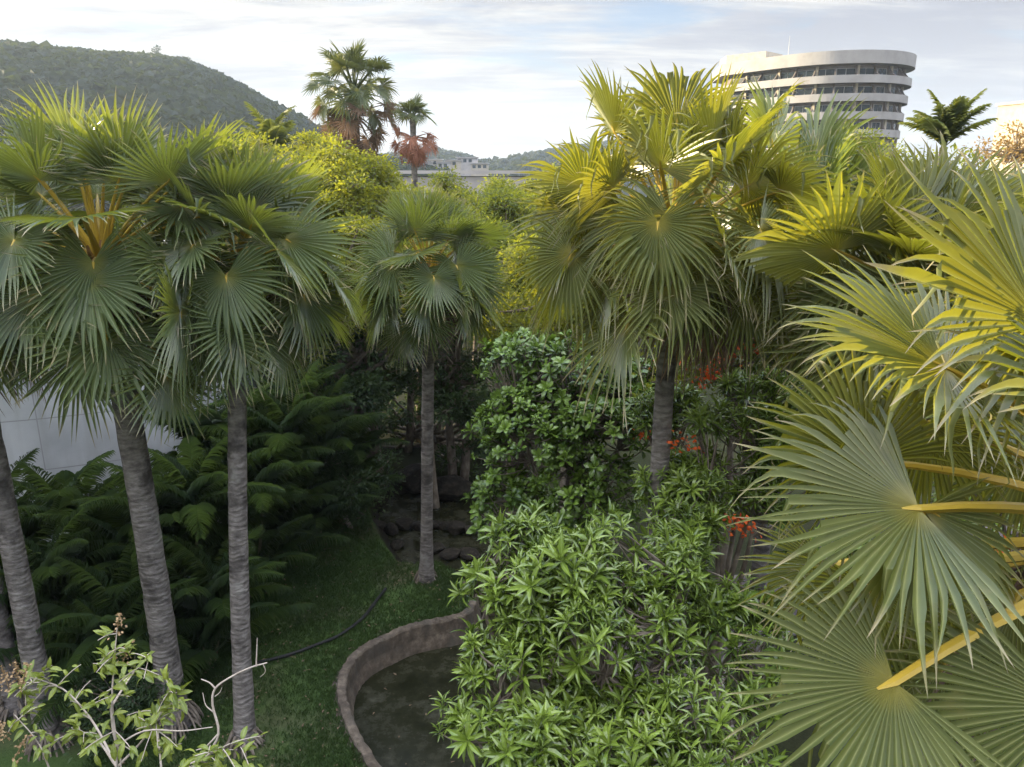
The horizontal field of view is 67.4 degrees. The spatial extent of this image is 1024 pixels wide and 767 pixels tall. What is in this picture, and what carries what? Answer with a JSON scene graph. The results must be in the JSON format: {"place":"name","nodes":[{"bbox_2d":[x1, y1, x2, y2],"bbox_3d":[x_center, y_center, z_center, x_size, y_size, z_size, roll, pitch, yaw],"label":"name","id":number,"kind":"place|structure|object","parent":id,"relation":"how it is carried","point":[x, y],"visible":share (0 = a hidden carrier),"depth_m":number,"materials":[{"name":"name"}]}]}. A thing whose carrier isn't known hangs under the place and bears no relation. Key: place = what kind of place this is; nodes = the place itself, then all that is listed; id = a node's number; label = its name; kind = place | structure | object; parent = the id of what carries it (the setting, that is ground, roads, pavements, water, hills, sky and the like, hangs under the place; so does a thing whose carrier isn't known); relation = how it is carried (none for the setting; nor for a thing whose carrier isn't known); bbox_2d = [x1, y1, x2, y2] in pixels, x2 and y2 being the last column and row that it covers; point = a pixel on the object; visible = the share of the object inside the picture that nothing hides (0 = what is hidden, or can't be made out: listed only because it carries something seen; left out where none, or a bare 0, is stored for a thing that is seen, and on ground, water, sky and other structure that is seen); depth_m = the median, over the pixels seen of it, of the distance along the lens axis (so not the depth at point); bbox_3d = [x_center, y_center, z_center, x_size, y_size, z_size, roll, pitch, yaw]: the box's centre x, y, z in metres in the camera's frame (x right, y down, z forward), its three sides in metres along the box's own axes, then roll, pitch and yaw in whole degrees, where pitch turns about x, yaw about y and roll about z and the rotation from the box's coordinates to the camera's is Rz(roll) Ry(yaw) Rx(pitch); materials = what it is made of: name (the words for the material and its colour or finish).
{"place":"outdoors","nodes":[
{"label":"outdoors","id":0,"kind":"place"},
{"bbox_2d":[80,506,471,766],"bbox_3d":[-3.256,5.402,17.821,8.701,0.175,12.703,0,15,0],"label":"grass","id":1,"kind":"structure","parent":0,"point":[337,585],"depth_m":17.14,"materials":[{"name":"green plant"}]},
{"bbox_2d":[354,612,540,766],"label":"water","id":2,"kind":"structure","parent":0,"point":[416,681],"depth_m":15.69,"materials":[{"name":"liquid"}]},
{"bbox_2d":[370,170,528,244],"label":"long flat roofed building","id":3,"kind":"structure","parent":0,"point":[474,180],"depth_m":62.69,"materials":[{"name":"grey concrete"}]},
{"bbox_2d":[378,493,522,579],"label":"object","id":4,"kind":"structure","parent":0,"point":[405,505],"depth_m":23.63,"materials":[{"name":"grey stone"}]},
{"bbox_2d":[395,518,413,529],"bbox_3d":[-3.294,4.324,23.432,0.528,0.358,0.517,4,16,15],"label":"rock","id":5,"kind":"object","parent":4,"relation":"in","point":[403,523],"visible":0.85,"depth_m":23.28,"materials":[{"name":"grey stone"}]},
{"bbox_2d":[410,521,420,531],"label":"rock","id":6,"kind":"object","parent":4,"relation":"in","point":[415,525],"visible":0.62,"depth_m":23.19,"materials":[{"name":"grey stone"}]},
{"bbox_2d":[433,542,445,554],"bbox_3d":[-2.140,4.739,21.967,0.466,0.286,0.456,-9,18,-29],"label":"rock","id":7,"kind":"object","parent":4,"relation":"in","point":[438,547],"visible":0.76,"depth_m":21.81,"materials":[{"name":"grey stone"}]},
{"bbox_2d":[438,521,449,529],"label":"rock","id":8,"kind":"object","parent":4,"relation":"in","point":[442,525],"visible":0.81,"depth_m":23.28,"materials":[{"name":"grey stone"}]},
{"bbox_2d":[438,548,460,559],"bbox_3d":[-1.727,4.830,21.663,0.692,0.242,0.528,-3,16,-12],"label":"rock","id":9,"kind":"object","parent":4,"relation":"in","point":[450,554],"visible":0.99,"depth_m":21.53,"materials":[{"name":"grey stone"}]},
{"bbox_2d":[436,474,471,500],"bbox_3d":[-2.064,3.492,25.415,1.546,0.989,1.100,0,15,-1],"label":"rock","id":10,"kind":"object","parent":4,"relation":"in","point":[453,487],"visible":0.69,"depth_m":25.06,"materials":[{"name":"grey stone"}]},
{"bbox_2d":[447,520,465,534],"bbox_3d":[-1.646,4.383,23.194,0.577,0.394,0.590,9,18,29],"label":"rock","id":11,"kind":"object","parent":4,"relation":"in","point":[455,527],"visible":0.91,"depth_m":22.99,"materials":[{"name":"grey stone"}]},
{"bbox_2d":[459,547,480,560],"bbox_3d":[-1.171,4.821,21.706,0.616,0.255,0.701,-9,18,-31],"label":"rock","id":12,"kind":"object","parent":4,"relation":"in","point":[466,551],"visible":0.95,"depth_m":21.58,"materials":[{"name":"grey stone"}]},
{"bbox_2d":[0,187,1023,766],"bbox_3d":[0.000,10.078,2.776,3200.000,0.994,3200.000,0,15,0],"label":"ground","id":13,"kind":"structure","parent":0,"point":[8,751],"depth_m":16.78,"materials":[{"name":"green plant"}]},
{"bbox_2d":[0,567,29,724],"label":"fan palm","id":14,"kind":"object","parent":13,"relation":"on","point":[11,705],"visible":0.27,"depth_m":14.85,"materials":[{"name":"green plant"}]},
{"bbox_2d":[0,448,96,561],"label":"feather palm","id":15,"kind":"object","parent":13,"relation":"on","point":[27,531],"visible":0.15,"depth_m":17.65,"materials":[{"name":"green plant"}]},
{"bbox_2d":[0,126,107,761],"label":"fan palm","id":16,"kind":"object","parent":13,"relation":"on","point":[22,599],"visible":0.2,"depth_m":13.15,"materials":[{"name":"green plant"}]},
{"bbox_2d":[0,486,130,669],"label":"feather palm","id":17,"kind":"object","parent":13,"relation":"on","point":[48,574],"visible":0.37,"depth_m":15.70,"materials":[{"name":"green plant"}]},
{"bbox_2d":[12,450,154,602],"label":"feather palm","id":18,"kind":"object","parent":13,"relation":"on","point":[78,489],"visible":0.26,"depth_m":17.23,"materials":[{"name":"green plant"}]},
{"bbox_2d":[38,654,174,762],"bbox_3d":[-7.210,5.781,14.049,2.498,1.775,2.348,0,15,0],"label":"garden bush","id":19,"kind":"object","parent":13,"relation":"on","point":[120,702],"visible":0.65,"depth_m":13.75,"materials":[{"name":"green plant"}]},
{"bbox_2d":[12,537,211,736],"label":"feather palm","id":20,"kind":"object","parent":13,"relation":"on","point":[89,643],"visible":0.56,"depth_m":14.67,"materials":[{"name":"green plant"}]},
{"bbox_2d":[32,451,224,620],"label":"feather palm","id":21,"kind":"object","parent":13,"relation":"on","point":[120,524],"visible":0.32,"depth_m":16.62,"materials":[{"name":"green plant"}]},
{"bbox_2d":[0,613,266,766],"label":"flowering weed tree","id":22,"kind":"object","parent":13,"relation":"on","point":[151,728],"visible":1,"depth_m":6.15,"materials":[{"name":"green plant"}]},
{"bbox_2d":[0,240,270,561],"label":"white hall","id":23,"kind":"structure","parent":13,"relation":"on","point":[22,434],"depth_m":19.49,"materials":[{"name":"paint"}]},
{"bbox_2d":[0,79,278,743],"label":"fan palm","id":24,"kind":"object","parent":13,"relation":"on","point":[100,275],"visible":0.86,"depth_m":11.06,"materials":[{"name":"green plant"}]},
{"bbox_2d":[61,434,285,618],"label":"feather palm","id":25,"kind":"object","parent":13,"relation":"on","point":[192,502],"visible":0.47,"depth_m":16.68,"materials":[{"name":"green plant"}]},
{"bbox_2d":[92,524,317,697],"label":"feather palm","id":26,"kind":"object","parent":13,"relation":"on","point":[207,595],"visible":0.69,"depth_m":15.54,"materials":[{"name":"green plant"}]},
{"bbox_2d":[109,382,306,557],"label":"feather palm","id":27,"kind":"object","parent":13,"relation":"on","point":[210,425],"visible":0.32,"depth_m":18.48,"materials":[{"name":"green plant"}]},
{"bbox_2d":[98,120,368,759],"bbox_3d":[-4.421,1.153,13.650,4.456,11.060,4.226,10,18,33],"label":"fan palm","id":28,"kind":"object","parent":13,"relation":"on","point":[285,298],"visible":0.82,"depth_m":11.88,"materials":[{"name":"green plant"}]},
{"bbox_2d":[150,433,322,597],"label":"feather palm","id":29,"kind":"object","parent":13,"relation":"on","point":[275,471],"visible":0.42,"depth_m":18.09,"materials":[{"name":"green plant"}]},
{"bbox_2d":[162,227,344,386],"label":"garden tree","id":30,"kind":"object","parent":13,"relation":"on","point":[321,351],"depth_m":21.80,"materials":[{"name":"green plant"}]},
{"bbox_2d":[171,359,353,569],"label":"feather palm","id":31,"kind":"object","parent":13,"relation":"on","point":[294,420],"visible":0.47,"depth_m":19.30,"materials":[{"name":"green plant"}]},
{"bbox_2d":[231,101,312,162],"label":"feather palm","id":32,"kind":"object","parent":13,"relation":"on","point":[271,128],"visible":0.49,"depth_m":31.32,"materials":[{"name":"green plant"}]},
{"bbox_2d":[228,127,357,182],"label":"garden tree","id":33,"kind":"object","parent":13,"relation":"on","point":[305,137],"visible":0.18,"depth_m":26.63,"materials":[{"name":"green plant"}]},
{"bbox_2d":[199,332,406,472],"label":"garden tree","id":34,"kind":"object","parent":13,"relation":"on","point":[363,395],"visible":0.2,"depth_m":22.16,"materials":[{"name":"green plant"}]},
{"bbox_2d":[224,355,386,543],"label":"feather palm","id":35,"kind":"object","parent":13,"relation":"on","point":[334,439],"visible":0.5,"depth_m":20.52,"materials":[{"name":"green plant"}]},
{"bbox_2d":[257,587,386,663],"bbox_3d":[-3.991,5.525,17.402,0.696,0.110,3.795,11,19,35],"label":"hose","id":36,"kind":"object","parent":13,"relation":"on","point":[367,612],"visible":0.98,"depth_m":16.88,"materials":[{"name":"black rubber"}]},
{"bbox_2d":[298,182,386,420],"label":"garden tree","id":37,"kind":"object","parent":13,"relation":"on","point":[326,201],"visible":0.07,"depth_m":23.04,"materials":[{"name":"green plant"}]},
{"bbox_2d":[288,446,407,528],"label":"garden tree","id":38,"kind":"object","parent":13,"relation":"on","point":[333,469],"visible":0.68,"depth_m":21.07,"materials":[{"name":"green plant"}]},
{"bbox_2d":[298,210,401,449],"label":"garden tree","id":39,"kind":"object","parent":13,"relation":"on","point":[357,224],"visible":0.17,"depth_m":21.80,"materials":[{"name":"green plant"}]},
{"bbox_2d":[302,38,399,322],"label":"fan palm","id":40,"kind":"object","parent":13,"relation":"on","point":[345,121],"visible":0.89,"depth_m":44.08,"materials":[{"name":"green plant"}]},
{"bbox_2d":[278,134,423,323],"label":"garden tree","id":41,"kind":"object","parent":13,"relation":"on","point":[349,167],"visible":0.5,"depth_m":24.24,"materials":[{"name":"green plant"}]},
{"bbox_2d":[299,292,406,481],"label":"garden tree","id":42,"kind":"object","parent":13,"relation":"on","point":[358,355],"visible":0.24,"depth_m":23.85,"materials":[{"name":"green plant"}]},
{"bbox_2d":[297,412,410,523],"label":"feather palm","id":43,"kind":"object","parent":13,"relation":"on","point":[370,440],"visible":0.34,"depth_m":21.72,"materials":[{"name":"green plant"}]},
{"bbox_2d":[373,519,386,530],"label":"rock","id":44,"kind":"object","parent":13,"relation":"on","point":[380,524],"visible":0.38,"depth_m":23.17,"materials":[{"name":"grey stone"}]},
{"bbox_2d":[384,522,397,535],"bbox_3d":[-3.623,4.402,23.168,0.580,0.396,0.413,15,21,43],"label":"rock","id":45,"kind":"object","parent":13,"relation":"on","point":[390,528],"visible":0.98,"depth_m":23.00,"materials":[{"name":"grey stone"}]},
{"bbox_2d":[390,539,403,550],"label":"rock","id":46,"kind":"object","parent":13,"relation":"on","point":[396,545],"visible":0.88,"depth_m":22.06,"materials":[{"name":"grey stone"}]},
{"bbox_2d":[309,168,502,452],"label":"garden tree","id":47,"kind":"object","parent":13,"relation":"on","point":[409,433],"depth_m":27.75,"materials":[{"name":"green plant"}]},
{"bbox_2d":[332,582,480,766],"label":"pond wall","id":48,"kind":"structure","parent":13,"relation":"on","point":[363,663],"depth_m":16.96,"materials":[{"name":"concrete"}]},
{"bbox_2d":[395,463,420,493],"bbox_3d":[-3.364,3.261,26.204,1.155,0.982,1.314,14,21,42],"label":"rock","id":49,"kind":"object","parent":13,"relation":"on","point":[412,483],"visible":0.62,"depth_m":25.83,"materials":[{"name":"grey stone"}]},
{"bbox_2d":[388,93,438,187],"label":"fan palm","id":50,"kind":"object","parent":13,"relation":"on","point":[416,156],"visible":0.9,"depth_m":43.88,"materials":[{"name":"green plant"}]},
{"bbox_2d":[329,177,524,508],"bbox_3d":[-2.426,-0.676,23.410,6.424,10.933,5.118,-6,17,-21],"label":"garden tree","id":51,"kind":"object","parent":13,"relation":"on","point":[436,504],"visible":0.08,"depth_m":22.93,"materials":[{"name":"green plant"}]},
{"bbox_2d":[379,176,474,441],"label":"garden tree","id":52,"kind":"object","parent":13,"relation":"on","point":[418,416],"visible":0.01,"depth_m":28.60,"materials":[{"name":"green plant"}]},
{"bbox_2d":[345,182,514,584],"bbox_3d":[-1.784,0.599,17.502,3.783,10.145,3.915,-3,16,-12],"label":"fan palm","id":53,"kind":"object","parent":13,"relation":"on","point":[438,287],"visible":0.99,"depth_m":15.92,"materials":[{"name":"green plant"}]},
{"bbox_2d":[352,296,516,480],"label":"garden tree","id":54,"kind":"object","parent":13,"relation":"on","point":[452,394],"visible":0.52,"depth_m":24.37,"materials":[{"name":"green plant"}]},
{"bbox_2d":[437,162,449,167],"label":"hillside house","id":55,"kind":"structure","parent":13,"relation":"on","point":[442,164],"depth_m":405.92,"materials":[{"name":"white paint"}]},
{"bbox_2d":[353,362,546,478],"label":"garden tree","id":56,"kind":"object","parent":13,"relation":"on","point":[397,420],"visible":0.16,"depth_m":28.01,"materials":[{"name":"green plant"}]},
{"bbox_2d":[445,160,460,175],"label":"hillside house","id":57,"kind":"structure","parent":13,"relation":"on","point":[453,163],"depth_m":406.13,"materials":[{"name":"white paint"}]},
{"bbox_2d":[455,157,478,175],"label":"hillside house","id":58,"kind":"structure","parent":13,"relation":"on","point":[465,163],"depth_m":406.12,"materials":[{"name":"white paint"}]},
{"bbox_2d":[470,163,489,175],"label":"hillside house","id":59,"kind":"structure","parent":13,"relation":"on","point":[479,166],"depth_m":406.27,"materials":[{"name":"white paint"}]},
{"bbox_2d":[411,165,553,389],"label":"garden tree","id":60,"kind":"object","parent":13,"relation":"on","point":[461,190],"visible":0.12,"depth_m":29.46,"materials":[{"name":"green plant"}]},
{"bbox_2d":[452,259,590,513],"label":"garden tree","id":61,"kind":"object","parent":13,"relation":"on","point":[526,302],"visible":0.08,"depth_m":19.96,"materials":[{"name":"green plant"}]},
{"bbox_2d":[478,182,584,471],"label":"garden tree","id":62,"kind":"object","parent":13,"relation":"on","point":[504,204],"visible":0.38,"depth_m":23.27,"materials":[{"name":"green plant"}]},
{"bbox_2d":[472,220,632,512],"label":"garden tree","id":63,"kind":"object","parent":13,"relation":"on","point":[515,251],"visible":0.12,"depth_m":17.76,"materials":[{"name":"green plant"}]},
{"bbox_2d":[517,161,587,373],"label":"garden tree","id":64,"kind":"object","parent":13,"relation":"on","point":[533,188],"visible":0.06,"depth_m":34.64,"materials":[{"name":"green plant"}]},
{"bbox_2d":[460,326,678,691],"bbox_3d":[1.045,2.897,14.710,4.137,7.802,2.995,3,16,12],"label":"broadleaf tree","id":65,"kind":"object","parent":13,"relation":"on","point":[534,384],"visible":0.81,"depth_m":13.88,"materials":[{"name":"green plant"}]},
{"bbox_2d":[426,496,712,766],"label":"leafy shrub","id":66,"kind":"object","parent":13,"relation":"on","point":[549,589],"visible":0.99,"depth_m":9.01,"materials":[{"name":"green plant"}]},
{"bbox_2d":[499,59,852,760],"bbox_3d":[2.198,1.308,11.776,4.451,11.739,4.331,-10,19,-33],"label":"fan palm","id":67,"kind":"object","parent":13,"relation":"on","point":[663,255],"visible":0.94,"depth_m":9.83,"materials":[{"name":"green plant"}]},
{"bbox_2d":[614,609,824,766],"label":"leafy shrub","id":68,"kind":"object","parent":13,"relation":"on","point":[713,733],"visible":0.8,"depth_m":8.68,"materials":[{"name":"green plant"}]},
{"bbox_2d":[619,362,825,750],"bbox_3d":[3.341,3.480,11.909,3.256,7.344,4.775,0,15,0],"label":"leafy shrub","id":69,"kind":"object","parent":13,"relation":"on","point":[694,484],"visible":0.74,"depth_m":11.49,"materials":[{"name":"green plant"}]},
{"bbox_2d":[632,324,833,705],"bbox_3d":[3.948,2.462,14.196,4.295,8.040,2.586,0,15,0],"label":"flame tree","id":70,"kind":"object","parent":13,"relation":"on","point":[725,547],"visible":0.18,"depth_m":13.23,"materials":[{"name":"green plant"}]},
{"bbox_2d":[718,631,795,764],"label":"kerb","id":71,"kind":"structure","parent":13,"relation":"on","point":[793,634],"depth_m":15.86,"materials":[{"name":"stone"}]},
{"bbox_2d":[652,124,900,374],"bbox_3d":[8.856,-3.579,28.736,11.769,11.931,6.085,-12,20,-38],"label":"garden tree","id":72,"kind":"object","parent":13,"relation":"on","point":[719,186],"visible":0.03,"depth_m":28.14,"materials":[{"name":"green plant"}]},
{"bbox_2d":[697,77,909,673],"bbox_3d":[5.063,0.473,14.435,4.382,11.937,4.600,0,15,0],"label":"fan palm","id":73,"kind":"object","parent":13,"relation":"on","point":[839,146],"visible":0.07,"depth_m":13.22,"materials":[{"name":"green plant"}]},
{"bbox_2d":[712,38,916,213],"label":"round hotel","id":74,"kind":"structure","parent":13,"relation":"on","point":[882,79],"depth_m":134.91,"materials":[{"name":"grey concrete"}]},
{"bbox_2d":[763,74,776,80],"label":"window","id":75,"kind":"structure","parent":74,"relation":"in","point":[771,76],"depth_m":141.42,"materials":[{"name":"glass"}]},
{"bbox_2d":[781,72,794,78],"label":"window","id":76,"kind":"structure","parent":74,"relation":"in","point":[788,74],"depth_m":138.53,"materials":[{"name":"glass"}]},
{"bbox_2d":[794,105,811,112],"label":"window","id":77,"kind":"structure","parent":74,"relation":"in","point":[796,108],"depth_m":137.72,"materials":[{"name":"glass"}]},
{"bbox_2d":[795,88,812,94],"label":"window","id":78,"kind":"structure","parent":74,"relation":"in","point":[804,91],"depth_m":136.79,"materials":[{"name":"glass"}]},
{"bbox_2d":[797,70,813,76],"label":"window","id":79,"kind":"structure","parent":74,"relation":"in","point":[808,73],"depth_m":136.04,"materials":[{"name":"glass"}]},
{"bbox_2d":[817,87,832,93],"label":"window","id":80,"kind":"structure","parent":74,"relation":"in","point":[826,90],"depth_m":134.73,"materials":[{"name":"glass"}]},
{"bbox_2d":[818,69,834,75],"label":"window","id":81,"kind":"structure","parent":74,"relation":"in","point":[822,72],"depth_m":133.98,"materials":[{"name":"glass"}]},
{"bbox_2d":[832,104,851,110],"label":"window","id":82,"kind":"structure","parent":74,"relation":"in","point":[847,105],"depth_m":134.47,"materials":[{"name":"glass"}]},
{"bbox_2d":[834,86,853,92],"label":"window","id":83,"kind":"structure","parent":74,"relation":"in","point":[842,89],"depth_m":133.68,"materials":[{"name":"glass"}]},
{"bbox_2d":[836,68,855,74],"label":"window","id":84,"kind":"structure","parent":74,"relation":"in","point":[839,71],"depth_m":132.93,"materials":[{"name":"glass"}]},
{"bbox_2d":[855,104,869,110],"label":"window","id":85,"kind":"structure","parent":74,"relation":"in","point":[861,107],"depth_m":134.14,"materials":[{"name":"glass"}]},
{"bbox_2d":[857,86,871,92],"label":"window","id":86,"kind":"structure","parent":74,"relation":"in","point":[867,89],"depth_m":133.34,"materials":[{"name":"glass"}]},
{"bbox_2d":[860,68,873,73],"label":"window","id":87,"kind":"structure","parent":74,"relation":"in","point":[862,70],"depth_m":132.55,"materials":[{"name":"glass"}]},
{"bbox_2d":[871,122,880,128],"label":"window","id":88,"kind":"structure","parent":74,"relation":"in","point":[876,125],"depth_m":135.49,"materials":[{"name":"glass"}]},
{"bbox_2d":[873,104,882,110],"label":"window","id":89,"kind":"structure","parent":74,"relation":"in","point":[876,107],"depth_m":134.67,"materials":[{"name":"glass"}]},
{"bbox_2d":[875,86,884,92],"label":"window","id":90,"kind":"structure","parent":74,"relation":"in","point":[878,89],"depth_m":133.88,"materials":[{"name":"glass"}]},
{"bbox_2d":[714,131,1023,749],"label":"fan palm","id":91,"kind":"object","parent":13,"relation":"on","point":[876,226],"visible":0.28,"depth_m":8.97,"materials":[{"name":"green plant"}]},
{"bbox_2d":[723,148,1023,766],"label":"fan palm","id":92,"kind":"object","parent":13,"relation":"on","point":[923,572],"visible":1,"depth_m":4.24,"materials":[{"name":"green plant"}]},
{"bbox_2d":[824,138,933,519],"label":"garden tree","id":93,"kind":"object","parent":13,"relation":"on","point":[894,144],"depth_m":18.13,"materials":[{"name":"green plant"}]},
{"bbox_2d":[771,378,1023,766],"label":"leafy shrub","id":94,"kind":"object","parent":13,"relation":"on","point":[1003,528],"visible":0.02,"depth_m":8.42,"materials":[{"name":"green plant"}]},
{"bbox_2d":[858,139,1023,494],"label":"garden tree","id":95,"kind":"object","parent":13,"relation":"on","point":[954,145],"depth_m":16.51,"materials":[{"name":"green plant"}]},
{"bbox_2d":[898,88,997,163],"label":"feather palm","id":96,"kind":"object","parent":13,"relation":"on","point":[950,121],"visible":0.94,"depth_m":20.70,"materials":[{"name":"green plant"}]},
{"bbox_2d":[958,119,1023,173],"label":"garden tree","id":97,"kind":"object","parent":13,"relation":"on","point":[1015,151],"visible":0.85,"depth_m":49.73,"materials":[{"name":"beige plant"}]},
{"bbox_2d":[990,101,1023,177],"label":"cream block","id":98,"kind":"structure","parent":13,"relation":"on","point":[1010,111],"depth_m":97.47,"materials":[{"name":"beige concrete"}]},
{"bbox_2d":[0,0,1023,175],"label":"sky","id":99,"kind":"structure","parent":0,"point":[499,78],"materials":[{"name":"white"}]},
{"bbox_2d":[525,180,670,186],"bbox_3d":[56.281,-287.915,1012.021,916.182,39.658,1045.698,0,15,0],"label":"hill","id":100,"kind":"structure","parent":0,"point":[627,183],"depth_m":554.84,"materials":[{"name":"green plant"}]},
{"bbox_2d":[383,140,691,184],"bbox_3d":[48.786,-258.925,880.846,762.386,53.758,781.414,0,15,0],"label":"forest","id":101,"kind":"object","parent":100,"relation":"on","point":[513,162],"visible":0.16,"depth_m":683.80,"materials":[{"name":"green plant"}]},
{"bbox_2d":[604,526,1020,766],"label":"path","id":102,"kind":"structure","parent":0,"point":[740,643],"depth_m":16.31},
{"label":"hill","id":103,"kind":"structure","parent":0,"visible":0},
{"bbox_2d":[0,39,455,213],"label":"forest","id":104,"kind":"object","parent":103,"relation":"on","point":[190,95],"visible":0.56,"depth_m":262.15,"materials":[{"name":"green plant"}]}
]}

